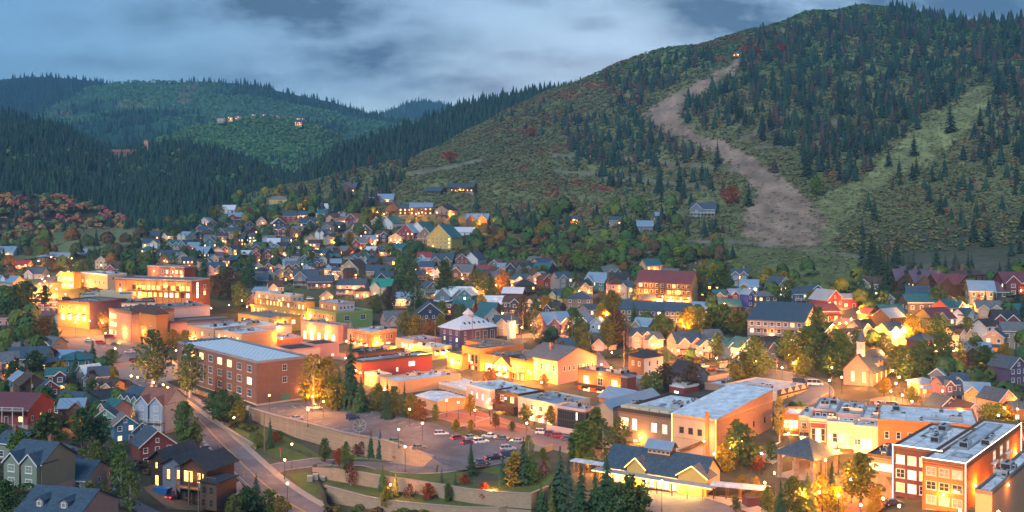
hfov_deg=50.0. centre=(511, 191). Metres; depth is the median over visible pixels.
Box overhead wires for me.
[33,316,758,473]
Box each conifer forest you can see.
[0,72,115,116]
[0,104,293,254]
[28,76,411,148]
[120,122,349,173]
[278,76,582,184]
[297,0,1023,284]
[377,97,455,119]
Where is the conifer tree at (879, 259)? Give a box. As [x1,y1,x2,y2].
[875,245,881,276]
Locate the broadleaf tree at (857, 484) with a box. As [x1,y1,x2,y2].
[838,452,885,504]
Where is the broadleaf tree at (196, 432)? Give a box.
[186,423,205,445]
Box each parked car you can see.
[95,340,106,343]
[289,415,303,419]
[345,413,359,419]
[387,437,402,442]
[410,444,426,449]
[434,430,448,434]
[450,434,464,439]
[460,439,473,444]
[464,434,478,437]
[473,437,488,443]
[473,458,489,464]
[481,432,496,437]
[493,435,508,439]
[500,444,515,450]
[500,450,510,456]
[509,437,522,443]
[535,428,544,434]
[544,430,552,435]
[551,431,564,437]
[560,435,569,440]
[598,443,611,448]
[874,400,885,404]
[882,498,903,505]
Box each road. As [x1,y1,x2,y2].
[29,276,56,298]
[64,444,159,511]
[127,377,325,511]
[250,458,451,476]
[328,352,345,360]
[400,410,609,459]
[516,333,768,385]
[618,488,741,511]
[752,369,832,411]
[831,317,909,335]
[866,396,1023,440]
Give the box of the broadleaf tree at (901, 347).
[883,344,909,377]
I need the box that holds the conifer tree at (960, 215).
[958,206,962,224]
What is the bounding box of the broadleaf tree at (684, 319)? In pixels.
[677,307,693,330]
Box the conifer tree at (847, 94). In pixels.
[846,84,850,98]
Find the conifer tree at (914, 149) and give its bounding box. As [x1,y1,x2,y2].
[909,135,919,155]
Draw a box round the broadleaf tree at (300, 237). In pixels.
[297,235,303,242]
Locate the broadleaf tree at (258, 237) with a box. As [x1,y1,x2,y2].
[254,232,262,241]
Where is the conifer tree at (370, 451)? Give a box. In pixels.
[367,431,374,458]
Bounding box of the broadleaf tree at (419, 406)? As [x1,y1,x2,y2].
[408,398,427,420]
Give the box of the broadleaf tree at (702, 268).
[695,263,713,285]
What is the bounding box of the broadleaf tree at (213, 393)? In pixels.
[201,391,226,415]
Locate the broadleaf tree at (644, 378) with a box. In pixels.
[640,372,652,389]
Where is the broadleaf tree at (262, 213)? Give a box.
[259,205,266,216]
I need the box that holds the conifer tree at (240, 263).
[233,247,245,283]
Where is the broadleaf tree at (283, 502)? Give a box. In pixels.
[273,496,292,511]
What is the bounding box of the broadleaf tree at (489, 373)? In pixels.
[481,367,495,380]
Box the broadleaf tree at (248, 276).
[239,262,257,287]
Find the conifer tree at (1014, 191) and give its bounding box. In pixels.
[1012,178,1018,194]
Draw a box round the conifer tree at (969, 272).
[967,262,972,277]
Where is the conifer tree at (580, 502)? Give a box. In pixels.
[567,465,592,511]
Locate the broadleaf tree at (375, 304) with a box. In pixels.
[367,294,383,313]
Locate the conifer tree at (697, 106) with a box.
[694,97,701,114]
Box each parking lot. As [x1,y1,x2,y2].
[11,341,24,346]
[33,293,57,316]
[65,335,167,361]
[112,356,179,382]
[254,402,533,469]
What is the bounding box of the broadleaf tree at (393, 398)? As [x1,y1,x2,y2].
[381,386,402,414]
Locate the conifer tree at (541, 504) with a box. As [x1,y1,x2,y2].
[536,482,547,511]
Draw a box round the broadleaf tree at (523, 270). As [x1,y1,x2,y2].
[517,267,531,273]
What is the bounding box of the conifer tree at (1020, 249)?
[1017,237,1023,252]
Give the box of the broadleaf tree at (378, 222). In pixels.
[370,219,384,233]
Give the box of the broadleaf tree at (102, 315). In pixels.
[95,311,108,332]
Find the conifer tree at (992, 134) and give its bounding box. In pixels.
[989,125,995,143]
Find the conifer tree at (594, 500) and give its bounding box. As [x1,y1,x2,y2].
[587,470,605,511]
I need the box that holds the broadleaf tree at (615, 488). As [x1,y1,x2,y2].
[598,482,635,511]
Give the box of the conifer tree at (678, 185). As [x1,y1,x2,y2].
[675,173,680,191]
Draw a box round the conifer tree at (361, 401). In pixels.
[350,375,369,413]
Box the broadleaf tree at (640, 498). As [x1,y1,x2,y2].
[631,489,652,511]
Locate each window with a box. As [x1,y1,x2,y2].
[18,416,22,421]
[117,426,121,431]
[155,474,158,484]
[166,468,170,479]
[176,469,179,479]
[183,470,192,482]
[185,489,191,499]
[200,498,205,507]
[201,485,205,494]
[208,354,212,361]
[208,366,212,373]
[208,377,212,384]
[208,499,213,508]
[209,486,213,495]
[227,359,231,367]
[227,371,231,378]
[227,383,231,390]
[237,362,240,369]
[237,374,240,381]
[247,365,251,372]
[247,377,251,384]
[247,389,251,397]
[282,364,286,370]
[282,376,286,382]
[344,315,349,320]
[360,314,365,319]
[476,331,479,338]
[483,330,486,337]
[485,363,491,370]
[490,329,493,337]
[584,375,588,383]
[597,377,602,385]
[611,380,616,386]
[614,474,619,482]
[621,417,627,428]
[632,418,636,430]
[649,480,654,488]
[651,423,656,432]
[657,481,661,489]
[662,424,667,434]
[664,482,668,490]
[673,484,676,491]
[679,426,683,432]
[688,428,692,434]
[697,429,701,435]
[789,420,792,427]
[794,420,797,428]
[811,427,815,439]
[816,428,820,440]
[820,428,824,441]
[832,432,837,442]
[838,433,842,443]
[843,433,847,443]
[851,371,853,380]
[861,438,864,448]
[862,372,865,382]
[865,439,867,448]
[868,439,871,449]
[880,463,885,471]
[884,431,888,438]
[886,464,891,472]
[895,454,904,464]
[895,468,904,478]
[896,432,900,439]
[896,482,904,492]
[907,456,916,466]
[907,470,916,480]
[907,484,916,494]
[919,485,921,495]
[926,466,936,476]
[926,480,935,490]
[926,494,935,504]
[938,496,948,506]
[939,468,949,478]
[939,482,948,492]
[951,498,962,509]
[952,470,962,480]
[952,484,962,494]
[993,449,995,461]
[1000,444,1002,455]
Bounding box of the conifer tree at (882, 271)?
[877,254,887,276]
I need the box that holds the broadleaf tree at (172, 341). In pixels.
[164,329,180,348]
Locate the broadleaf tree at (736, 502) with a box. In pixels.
[730,496,741,509]
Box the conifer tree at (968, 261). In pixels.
[965,251,970,267]
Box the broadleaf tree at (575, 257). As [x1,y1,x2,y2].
[570,250,585,271]
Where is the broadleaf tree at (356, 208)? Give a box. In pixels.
[351,205,359,212]
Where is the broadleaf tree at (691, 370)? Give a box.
[675,361,703,389]
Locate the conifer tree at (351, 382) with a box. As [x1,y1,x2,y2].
[338,333,358,410]
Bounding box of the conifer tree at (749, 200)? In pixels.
[744,184,754,206]
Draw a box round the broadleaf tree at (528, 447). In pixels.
[525,435,534,456]
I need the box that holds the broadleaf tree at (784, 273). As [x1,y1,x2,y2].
[777,271,794,280]
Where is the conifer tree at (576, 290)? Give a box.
[573,280,578,293]
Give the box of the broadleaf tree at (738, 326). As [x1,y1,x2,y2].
[723,309,747,335]
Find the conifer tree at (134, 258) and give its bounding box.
[129,247,139,275]
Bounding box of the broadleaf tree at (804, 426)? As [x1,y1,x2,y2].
[796,424,806,436]
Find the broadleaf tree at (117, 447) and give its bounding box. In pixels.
[103,440,125,466]
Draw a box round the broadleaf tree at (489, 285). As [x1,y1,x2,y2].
[479,276,499,294]
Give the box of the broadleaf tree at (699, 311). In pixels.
[690,306,713,330]
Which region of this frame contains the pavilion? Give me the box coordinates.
[773,437,842,481]
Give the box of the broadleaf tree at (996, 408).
[985,402,1011,420]
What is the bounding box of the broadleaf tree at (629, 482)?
[608,473,652,511]
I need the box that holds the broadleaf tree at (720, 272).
[704,267,732,293]
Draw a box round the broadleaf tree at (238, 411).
[225,400,248,427]
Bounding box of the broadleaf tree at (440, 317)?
[434,313,446,327]
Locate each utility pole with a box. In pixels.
[27,371,35,391]
[193,472,202,511]
[264,413,264,451]
[774,357,778,379]
[866,371,871,405]
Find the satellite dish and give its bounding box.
[353,419,365,433]
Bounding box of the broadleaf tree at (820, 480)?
[812,474,835,511]
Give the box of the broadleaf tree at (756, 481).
[751,476,762,492]
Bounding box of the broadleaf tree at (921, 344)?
[907,338,937,375]
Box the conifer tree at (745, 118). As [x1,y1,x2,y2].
[742,107,748,125]
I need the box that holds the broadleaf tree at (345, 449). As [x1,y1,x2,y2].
[339,441,355,470]
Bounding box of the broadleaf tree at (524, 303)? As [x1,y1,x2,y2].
[513,295,531,329]
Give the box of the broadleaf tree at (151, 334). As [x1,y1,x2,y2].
[129,329,176,386]
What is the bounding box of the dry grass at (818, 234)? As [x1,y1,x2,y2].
[647,59,990,278]
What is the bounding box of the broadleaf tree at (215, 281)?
[210,273,227,299]
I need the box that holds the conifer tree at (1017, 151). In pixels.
[1013,138,1020,158]
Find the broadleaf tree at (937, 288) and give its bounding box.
[927,285,951,300]
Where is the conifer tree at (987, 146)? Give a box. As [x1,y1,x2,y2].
[984,136,992,155]
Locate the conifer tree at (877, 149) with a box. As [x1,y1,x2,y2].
[874,134,880,153]
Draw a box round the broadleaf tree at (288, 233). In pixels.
[285,226,290,236]
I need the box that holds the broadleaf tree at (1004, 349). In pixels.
[995,343,1013,355]
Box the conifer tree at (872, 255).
[867,240,875,268]
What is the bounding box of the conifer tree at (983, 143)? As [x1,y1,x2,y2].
[980,124,986,146]
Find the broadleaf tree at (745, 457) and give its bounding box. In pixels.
[738,437,764,470]
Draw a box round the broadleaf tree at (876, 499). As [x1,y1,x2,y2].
[867,486,885,510]
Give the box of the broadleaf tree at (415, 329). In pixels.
[403,313,426,335]
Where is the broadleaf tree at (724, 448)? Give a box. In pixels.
[711,442,735,473]
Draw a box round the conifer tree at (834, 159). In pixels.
[831,146,836,162]
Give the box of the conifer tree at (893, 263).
[892,255,898,267]
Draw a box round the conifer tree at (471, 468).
[465,442,478,477]
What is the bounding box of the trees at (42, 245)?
[0,183,1023,415]
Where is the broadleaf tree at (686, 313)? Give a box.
[676,306,702,330]
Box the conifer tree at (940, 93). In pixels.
[936,87,944,105]
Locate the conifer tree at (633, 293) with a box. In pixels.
[630,277,637,299]
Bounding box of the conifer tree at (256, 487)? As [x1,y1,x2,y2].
[245,474,264,511]
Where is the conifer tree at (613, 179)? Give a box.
[611,167,615,185]
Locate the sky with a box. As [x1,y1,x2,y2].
[0,0,1023,113]
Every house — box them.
[0,246,20,255]
[0,275,24,286]
[0,312,15,324]
[0,350,20,367]
[0,354,15,380]
[0,386,55,429]
[0,424,43,458]
[1,434,77,489]
[6,260,33,268]
[7,370,23,386]
[8,346,54,369]
[12,370,43,391]
[13,484,121,511]
[23,267,49,278]
[33,336,68,349]
[36,377,61,397]
[39,356,65,374]
[44,367,66,391]
[53,390,98,419]
[55,311,57,323]
[55,349,88,357]
[56,270,67,281]
[56,397,90,427]
[61,351,93,373]
[68,249,92,256]
[71,448,82,458]
[74,363,100,384]
[74,459,114,491]
[82,366,109,386]
[84,374,99,389]
[89,385,118,402]
[94,256,107,268]
[94,378,125,389]
[94,405,118,435]
[97,398,132,416]
[105,261,128,272]
[110,411,138,442]
[117,385,145,418]
[128,424,176,463]
[131,418,146,432]
[133,386,188,433]
[141,246,156,255]
[142,238,160,248]
[145,231,162,243]
[146,439,239,510]
[157,253,169,263]
[159,250,179,263]
[162,232,177,239]
[166,240,180,247]
[172,244,186,253]
[174,251,186,264]
[177,231,196,239]
[178,240,192,245]
[181,256,193,264]
[186,242,199,249]
[194,246,214,258]
[194,259,207,269]
[198,229,211,238]
[199,226,214,231]
[201,217,211,223]
[203,234,216,241]
[204,237,217,248]
[206,254,218,261]
[206,262,225,275]
[207,220,216,225]
[213,246,223,251]
[213,252,224,261]
[216,233,228,242]
[217,228,227,232]
[219,245,227,252]
[221,205,236,213]
[222,257,237,267]
[227,212,242,221]
[227,223,239,227]
[227,226,240,238]
[227,245,241,254]
[229,254,244,258]
[233,234,247,245]
[240,250,251,257]
[242,221,253,232]
[244,227,258,234]
[244,292,255,305]
[246,272,268,286]
[247,250,260,262]
[248,232,255,243]
[251,287,266,294]
[252,242,267,253]
[254,262,263,268]
[255,267,268,271]
[256,216,269,225]
[262,235,276,241]
[263,247,277,258]
[264,262,273,269]
[266,280,284,290]
[267,238,280,246]
[267,270,275,280]
[269,196,286,204]
[270,218,285,230]
[272,267,284,280]
[273,263,283,269]
[274,242,290,253]
[275,226,288,236]
[278,237,292,243]
[281,211,296,222]
[282,252,294,257]
[282,258,297,269]
[282,268,293,281]
[285,261,300,270]
[290,226,307,237]
[292,252,302,260]
[293,269,319,286]
[296,211,310,217]
[298,218,315,229]
[299,254,306,266]
[303,263,316,268]
[304,234,316,244]
[306,248,320,256]
[307,275,334,289]
[308,240,319,248]
[312,259,323,270]
[314,229,333,239]
[315,209,328,216]
[316,255,326,264]
[317,203,332,210]
[319,248,333,255]
[319,290,333,299]
[321,222,333,231]
[323,234,334,245]
[324,266,331,274]
[325,213,339,221]
[326,245,336,251]
[326,253,340,264]
[326,263,339,266]
[327,271,340,279]
[329,258,341,266]
[332,267,340,274]
[333,222,346,233]
[335,246,352,257]
[335,278,369,295]
[336,217,345,221]
[337,209,348,216]
[339,238,347,245]
[340,259,366,277]
[342,228,357,239]
[342,256,353,261]
[342,268,356,277]
[343,183,359,192]
[344,213,361,223]
[350,253,359,258]
[352,237,370,249]
[352,248,360,252]
[354,287,369,298]
[358,224,374,236]
[359,254,374,260]
[362,235,377,245]
[365,246,378,251]
[365,265,390,276]
[366,258,380,264]
[367,250,378,257]
[369,278,397,295]
[373,271,393,278]
[375,230,392,241]
[377,194,394,203]
[378,247,387,255]
[379,310,408,327]
[382,216,403,229]
[382,257,395,265]
[383,243,406,255]
[386,203,398,212]
[388,233,402,242]
[391,292,416,305]
[397,223,418,239]
[398,204,421,216]
[408,256,426,264]
[409,203,432,215]
[411,270,427,284]
[413,221,433,231]
[414,300,443,323]
[415,227,435,242]
[417,252,431,260]
[418,261,437,274]
[419,280,436,298]
[424,187,446,194]
[427,224,463,249]
[430,253,455,267]
[431,266,440,280]
[433,286,475,305]
[434,205,457,219]
[445,183,477,195]
[446,300,452,314]
[450,299,477,318]
[451,264,475,280]
[454,227,474,234]
[454,253,468,263]
[458,288,478,300]
[465,213,490,226]
[466,252,486,264]
[467,280,488,295]
[473,306,500,323]
[474,266,486,277]
[475,265,494,268]
[477,295,503,304]
[477,302,500,313]
[484,266,501,275]
[486,269,506,287]
[488,259,502,266]
[493,315,518,336]
[497,263,505,270]
[501,287,526,295]
[501,296,523,314]
[505,260,529,274]
[509,273,532,286]
[511,279,537,296]
[515,262,534,272]
[525,296,541,314]
[526,255,542,261]
[530,262,557,275]
[531,257,555,265]
[532,271,544,283]
[535,273,550,286]
[535,311,572,336]
[538,298,560,311]
[543,299,566,311]
[548,288,565,303]
[549,271,573,288]
[556,337,580,347]
[565,291,597,309]
[570,216,578,222]
[570,279,593,293]
[572,312,594,329]
[577,303,600,317]
[584,272,606,291]
[588,316,604,332]
[589,333,616,351]
[600,265,620,271]
[605,278,622,294]
[607,272,629,280]
[608,216,620,225]
[619,278,636,298]
[625,327,650,349]
[626,349,664,379]
[631,317,653,326]
[636,220,653,231]
[637,291,656,300]
[638,258,662,269]
[641,331,664,348]
[653,212,665,220]
[661,266,679,270]
[666,331,700,356]
[669,359,709,384]
[688,261,710,271]
[690,201,718,217]
[691,301,710,322]
[695,338,712,359]
[699,279,721,296]
[699,329,724,350]
[710,289,727,303]
[717,299,742,310]
[718,338,732,359]
[725,288,741,298]
[730,51,741,56]
[730,335,755,358]
[731,266,748,286]
[739,279,759,291]
[739,288,756,307]
[752,290,777,306]
[758,336,784,359]
[764,275,787,296]
[785,286,814,302]
[808,288,841,310]
[812,284,822,288]
[813,303,841,322]
[813,323,837,337]
[827,328,855,348]
[840,293,857,309]
[845,319,876,339]
[856,307,876,320]
[862,276,883,293]
[871,307,905,325]
[873,304,906,320]
[874,321,906,347]
[881,291,895,303]
[891,265,925,294]
[891,266,906,268]
[897,294,935,320]
[903,285,930,293]
[904,333,938,351]
[905,377,930,397]
[907,267,942,285]
[913,307,957,333]
[921,392,954,406]
[928,270,963,297]
[928,367,947,379]
[930,298,965,311]
[930,375,963,399]
[940,325,973,351]
[948,398,983,420]
[949,264,986,279]
[949,372,970,392]
[950,273,969,296]
[952,307,978,324]
[961,341,992,368]
[961,381,990,404]
[965,280,996,303]
[970,318,998,339]
[972,300,1001,318]
[975,385,1016,408]
[982,327,1007,351]
[987,354,1023,384]
[988,309,1020,321]
[991,272,1023,295]
[995,282,1009,297]
[997,321,1023,348]
[1003,401,1023,421]
[1012,303,1021,317]
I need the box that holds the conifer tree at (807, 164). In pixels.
[801,147,813,178]
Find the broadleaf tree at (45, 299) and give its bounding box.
[38,285,51,306]
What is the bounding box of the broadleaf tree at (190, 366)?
[171,343,206,397]
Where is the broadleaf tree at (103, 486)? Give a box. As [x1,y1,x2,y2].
[101,479,109,491]
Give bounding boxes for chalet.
[217,116,224,123]
[228,115,233,121]
[235,115,242,120]
[295,120,302,127]
[296,116,306,122]
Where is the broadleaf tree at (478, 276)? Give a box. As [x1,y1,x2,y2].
[463,269,486,290]
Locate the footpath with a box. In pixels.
[236,481,244,494]
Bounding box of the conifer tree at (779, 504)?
[774,481,787,511]
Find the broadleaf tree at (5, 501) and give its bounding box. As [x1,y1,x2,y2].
[0,479,19,511]
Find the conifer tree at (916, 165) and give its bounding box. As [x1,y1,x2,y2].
[914,153,920,175]
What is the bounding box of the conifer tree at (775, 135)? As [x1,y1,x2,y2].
[773,126,777,143]
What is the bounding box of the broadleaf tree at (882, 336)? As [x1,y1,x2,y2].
[874,332,895,354]
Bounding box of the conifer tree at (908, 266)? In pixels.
[904,255,912,272]
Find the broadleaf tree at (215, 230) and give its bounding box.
[211,228,218,235]
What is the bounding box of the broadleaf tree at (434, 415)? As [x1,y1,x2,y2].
[429,404,440,421]
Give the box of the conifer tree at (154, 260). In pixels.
[150,243,157,264]
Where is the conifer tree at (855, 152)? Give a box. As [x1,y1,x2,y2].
[851,140,859,158]
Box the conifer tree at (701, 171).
[698,161,703,179]
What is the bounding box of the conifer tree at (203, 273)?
[198,249,208,277]
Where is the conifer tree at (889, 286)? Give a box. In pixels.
[886,257,893,290]
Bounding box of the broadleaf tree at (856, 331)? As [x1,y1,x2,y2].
[849,329,866,350]
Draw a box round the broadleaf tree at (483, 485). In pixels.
[477,482,489,496]
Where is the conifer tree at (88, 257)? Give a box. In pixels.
[85,247,90,263]
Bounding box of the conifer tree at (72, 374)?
[69,352,78,377]
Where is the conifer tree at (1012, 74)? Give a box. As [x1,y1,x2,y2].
[1010,63,1016,80]
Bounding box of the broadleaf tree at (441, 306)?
[436,300,448,315]
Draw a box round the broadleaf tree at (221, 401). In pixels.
[204,389,240,421]
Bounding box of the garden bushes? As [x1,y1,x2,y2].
[0,198,1023,511]
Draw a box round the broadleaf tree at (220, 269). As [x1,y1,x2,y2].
[217,265,224,277]
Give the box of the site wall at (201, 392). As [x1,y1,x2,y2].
[180,383,249,410]
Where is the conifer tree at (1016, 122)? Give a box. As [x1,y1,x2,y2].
[1014,111,1020,129]
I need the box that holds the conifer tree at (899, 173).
[895,157,902,178]
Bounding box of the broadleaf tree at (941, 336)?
[923,331,957,370]
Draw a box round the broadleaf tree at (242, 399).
[225,393,248,416]
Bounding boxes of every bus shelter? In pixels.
[570,458,603,475]
[710,481,765,498]
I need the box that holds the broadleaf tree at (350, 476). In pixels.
[343,462,357,485]
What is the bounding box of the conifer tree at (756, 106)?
[752,96,759,112]
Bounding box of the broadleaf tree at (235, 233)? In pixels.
[231,230,239,238]
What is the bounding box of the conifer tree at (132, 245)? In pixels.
[130,236,135,249]
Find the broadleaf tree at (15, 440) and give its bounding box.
[5,430,30,452]
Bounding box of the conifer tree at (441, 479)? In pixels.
[439,467,443,482]
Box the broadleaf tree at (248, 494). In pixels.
[237,486,261,511]
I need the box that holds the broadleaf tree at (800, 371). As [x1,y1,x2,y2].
[791,354,815,376]
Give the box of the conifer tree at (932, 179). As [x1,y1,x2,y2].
[928,162,935,181]
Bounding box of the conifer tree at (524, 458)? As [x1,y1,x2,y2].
[512,436,534,486]
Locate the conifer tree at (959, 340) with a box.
[955,336,961,356]
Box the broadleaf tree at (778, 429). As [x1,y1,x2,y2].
[771,396,788,441]
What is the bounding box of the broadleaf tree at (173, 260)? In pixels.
[169,253,179,264]
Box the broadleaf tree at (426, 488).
[419,483,435,499]
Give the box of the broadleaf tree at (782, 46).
[777,43,786,51]
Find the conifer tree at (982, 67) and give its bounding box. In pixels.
[979,59,984,75]
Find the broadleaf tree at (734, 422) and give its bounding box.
[724,418,745,454]
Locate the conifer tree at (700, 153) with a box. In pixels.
[697,143,702,159]
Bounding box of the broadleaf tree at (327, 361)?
[313,356,341,407]
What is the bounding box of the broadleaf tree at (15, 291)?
[0,284,27,313]
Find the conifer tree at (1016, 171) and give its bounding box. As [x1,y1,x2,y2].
[1011,159,1019,180]
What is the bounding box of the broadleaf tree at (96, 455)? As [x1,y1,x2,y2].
[87,440,108,460]
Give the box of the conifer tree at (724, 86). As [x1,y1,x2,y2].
[721,76,727,94]
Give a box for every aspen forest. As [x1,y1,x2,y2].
[3,146,280,234]
[36,79,418,140]
[142,114,349,172]
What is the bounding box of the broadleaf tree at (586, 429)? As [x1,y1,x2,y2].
[577,418,595,458]
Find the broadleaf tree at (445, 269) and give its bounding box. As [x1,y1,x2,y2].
[433,259,455,292]
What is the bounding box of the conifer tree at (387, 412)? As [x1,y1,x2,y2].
[380,381,395,419]
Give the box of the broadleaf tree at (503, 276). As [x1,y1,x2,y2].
[495,270,511,291]
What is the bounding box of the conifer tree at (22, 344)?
[19,333,24,346]
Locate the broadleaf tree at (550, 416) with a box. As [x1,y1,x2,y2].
[545,405,556,424]
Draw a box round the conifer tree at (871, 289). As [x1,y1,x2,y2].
[867,278,877,305]
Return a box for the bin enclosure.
[742,495,763,506]
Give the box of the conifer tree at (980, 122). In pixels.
[976,106,984,125]
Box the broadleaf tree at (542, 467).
[538,460,549,474]
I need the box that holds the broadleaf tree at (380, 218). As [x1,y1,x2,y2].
[372,215,382,227]
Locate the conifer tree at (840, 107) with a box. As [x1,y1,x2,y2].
[835,90,843,113]
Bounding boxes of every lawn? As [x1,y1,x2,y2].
[222,417,320,460]
[290,472,345,511]
[321,452,554,492]
[321,480,549,509]
[333,455,391,461]
[445,427,492,438]
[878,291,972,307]
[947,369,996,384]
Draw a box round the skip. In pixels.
[152,485,172,494]
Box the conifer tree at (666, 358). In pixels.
[663,350,669,363]
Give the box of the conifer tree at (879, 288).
[876,272,882,297]
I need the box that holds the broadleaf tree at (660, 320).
[649,313,671,335]
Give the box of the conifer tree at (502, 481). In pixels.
[497,454,506,485]
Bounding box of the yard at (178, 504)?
[142,484,217,511]
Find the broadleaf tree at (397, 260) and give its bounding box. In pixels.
[389,256,414,287]
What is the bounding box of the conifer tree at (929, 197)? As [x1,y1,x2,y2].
[925,180,934,201]
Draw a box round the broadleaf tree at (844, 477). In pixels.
[841,460,856,485]
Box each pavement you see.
[159,379,326,511]
[648,488,767,511]
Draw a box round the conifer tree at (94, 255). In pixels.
[91,246,97,258]
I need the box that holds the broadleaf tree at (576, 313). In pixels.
[562,310,586,340]
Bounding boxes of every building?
[36,252,81,260]
[57,296,125,328]
[61,270,80,288]
[81,271,126,289]
[81,290,133,298]
[109,305,174,342]
[115,275,209,304]
[121,298,154,306]
[129,302,168,347]
[147,263,195,276]
[155,300,209,317]
[169,315,233,340]
[178,337,308,405]
[187,320,257,339]
[215,326,276,346]
[236,319,276,328]
[238,310,300,330]
[251,290,314,319]
[273,343,319,365]
[276,322,291,334]
[277,333,303,344]
[300,339,338,358]
[301,318,347,343]
[307,299,372,327]
[345,344,404,363]
[347,321,396,346]
[353,351,431,382]
[364,370,391,386]
[380,369,460,393]
[395,334,441,351]
[411,341,451,359]
[415,391,465,411]
[439,377,479,395]
[447,350,468,369]
[462,341,523,370]
[466,338,517,344]
[466,379,523,409]
[484,349,529,371]
[492,354,522,377]
[493,385,543,413]
[504,338,526,342]
[504,355,533,381]
[518,391,589,425]
[523,342,597,384]
[546,401,594,435]
[575,365,635,392]
[595,388,659,426]
[597,385,637,401]
[613,400,641,431]
[618,300,665,327]
[618,392,702,442]
[635,269,667,301]
[636,374,644,389]
[663,301,692,331]
[664,270,698,301]
[669,381,698,393]
[671,383,773,457]
[704,376,732,389]
[717,359,770,372]
[724,377,807,400]
[746,301,814,346]
[782,406,803,434]
[799,406,812,439]
[809,397,842,445]
[827,401,866,451]
[854,404,882,453]
[867,443,891,476]
[878,403,977,445]
[892,423,977,499]
[922,419,1021,511]
[975,449,1023,511]
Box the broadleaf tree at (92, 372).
[86,369,98,376]
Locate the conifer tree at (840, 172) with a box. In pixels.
[836,159,842,179]
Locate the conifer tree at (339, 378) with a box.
[334,365,345,409]
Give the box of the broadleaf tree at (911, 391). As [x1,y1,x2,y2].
[905,386,920,402]
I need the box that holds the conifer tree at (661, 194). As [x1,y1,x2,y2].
[658,186,663,201]
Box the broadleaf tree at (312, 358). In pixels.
[293,353,335,403]
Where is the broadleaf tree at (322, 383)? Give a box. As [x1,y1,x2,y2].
[306,363,329,405]
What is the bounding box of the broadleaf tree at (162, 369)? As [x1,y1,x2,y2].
[140,340,171,386]
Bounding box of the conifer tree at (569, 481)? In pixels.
[563,461,576,506]
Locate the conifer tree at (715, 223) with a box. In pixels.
[711,211,718,232]
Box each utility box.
[307,475,312,481]
[313,473,317,479]
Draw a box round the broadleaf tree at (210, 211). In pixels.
[207,206,216,218]
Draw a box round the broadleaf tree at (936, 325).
[925,313,955,348]
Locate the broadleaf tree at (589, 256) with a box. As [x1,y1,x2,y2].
[580,250,603,269]
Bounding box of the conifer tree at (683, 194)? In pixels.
[681,183,685,198]
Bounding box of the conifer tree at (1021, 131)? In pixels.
[1019,120,1023,139]
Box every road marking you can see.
[138,377,305,511]
[141,379,303,511]
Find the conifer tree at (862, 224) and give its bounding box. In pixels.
[858,219,865,235]
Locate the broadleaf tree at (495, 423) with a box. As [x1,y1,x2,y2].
[490,413,499,427]
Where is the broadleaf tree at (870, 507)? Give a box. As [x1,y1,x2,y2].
[864,502,876,511]
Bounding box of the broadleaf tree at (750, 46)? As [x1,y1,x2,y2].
[744,45,755,53]
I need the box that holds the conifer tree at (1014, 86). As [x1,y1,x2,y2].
[1009,76,1018,93]
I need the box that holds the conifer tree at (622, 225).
[619,215,625,231]
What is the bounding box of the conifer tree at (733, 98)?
[731,89,734,104]
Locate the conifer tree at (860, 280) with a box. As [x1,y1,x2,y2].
[855,266,865,302]
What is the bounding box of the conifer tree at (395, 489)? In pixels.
[391,467,399,497]
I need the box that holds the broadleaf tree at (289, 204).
[284,202,294,210]
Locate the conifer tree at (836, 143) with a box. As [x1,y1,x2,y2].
[832,135,841,154]
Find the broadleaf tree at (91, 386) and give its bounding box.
[82,378,102,391]
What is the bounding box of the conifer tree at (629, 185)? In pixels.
[627,170,632,187]
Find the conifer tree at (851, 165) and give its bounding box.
[849,156,853,173]
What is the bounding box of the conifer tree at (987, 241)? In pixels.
[981,217,995,246]
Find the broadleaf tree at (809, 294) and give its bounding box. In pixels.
[805,290,813,302]
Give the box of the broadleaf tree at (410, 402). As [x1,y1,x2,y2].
[402,393,416,418]
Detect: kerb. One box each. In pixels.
[124,377,270,506]
[158,380,321,506]
[266,464,466,476]
[267,458,411,465]
[399,412,603,460]
[451,411,534,430]
[770,369,833,396]
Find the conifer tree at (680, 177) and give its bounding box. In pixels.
[676,170,682,186]
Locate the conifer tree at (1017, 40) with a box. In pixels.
[1015,29,1019,47]
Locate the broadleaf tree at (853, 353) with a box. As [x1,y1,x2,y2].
[842,336,855,361]
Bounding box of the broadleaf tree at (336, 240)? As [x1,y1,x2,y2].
[333,235,340,245]
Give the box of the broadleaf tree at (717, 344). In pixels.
[708,332,723,356]
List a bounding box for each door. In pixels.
[4,416,7,423]
[281,392,289,400]
[605,345,614,349]
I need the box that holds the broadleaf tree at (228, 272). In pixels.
[218,268,243,300]
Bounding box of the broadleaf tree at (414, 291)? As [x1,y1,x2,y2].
[400,277,427,312]
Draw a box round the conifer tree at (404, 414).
[400,382,408,417]
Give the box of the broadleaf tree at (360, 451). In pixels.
[355,441,366,455]
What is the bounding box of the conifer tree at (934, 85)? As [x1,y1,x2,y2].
[930,75,935,93]
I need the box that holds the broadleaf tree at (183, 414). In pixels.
[170,400,198,442]
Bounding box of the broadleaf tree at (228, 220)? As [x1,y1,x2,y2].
[223,218,233,227]
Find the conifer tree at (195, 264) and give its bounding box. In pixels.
[193,254,199,276]
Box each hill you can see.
[0,77,105,113]
[0,116,257,240]
[33,82,412,148]
[157,117,345,171]
[378,101,452,118]
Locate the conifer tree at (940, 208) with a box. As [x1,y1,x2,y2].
[935,189,945,214]
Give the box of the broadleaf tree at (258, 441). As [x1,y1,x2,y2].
[251,431,265,447]
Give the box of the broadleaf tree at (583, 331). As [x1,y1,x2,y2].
[572,322,596,351]
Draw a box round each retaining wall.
[248,407,434,466]
[312,467,548,511]
[324,485,550,511]
[534,444,552,451]
[805,392,828,406]
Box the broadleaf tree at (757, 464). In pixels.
[750,455,764,471]
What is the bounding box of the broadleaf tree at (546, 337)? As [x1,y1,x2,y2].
[541,330,554,342]

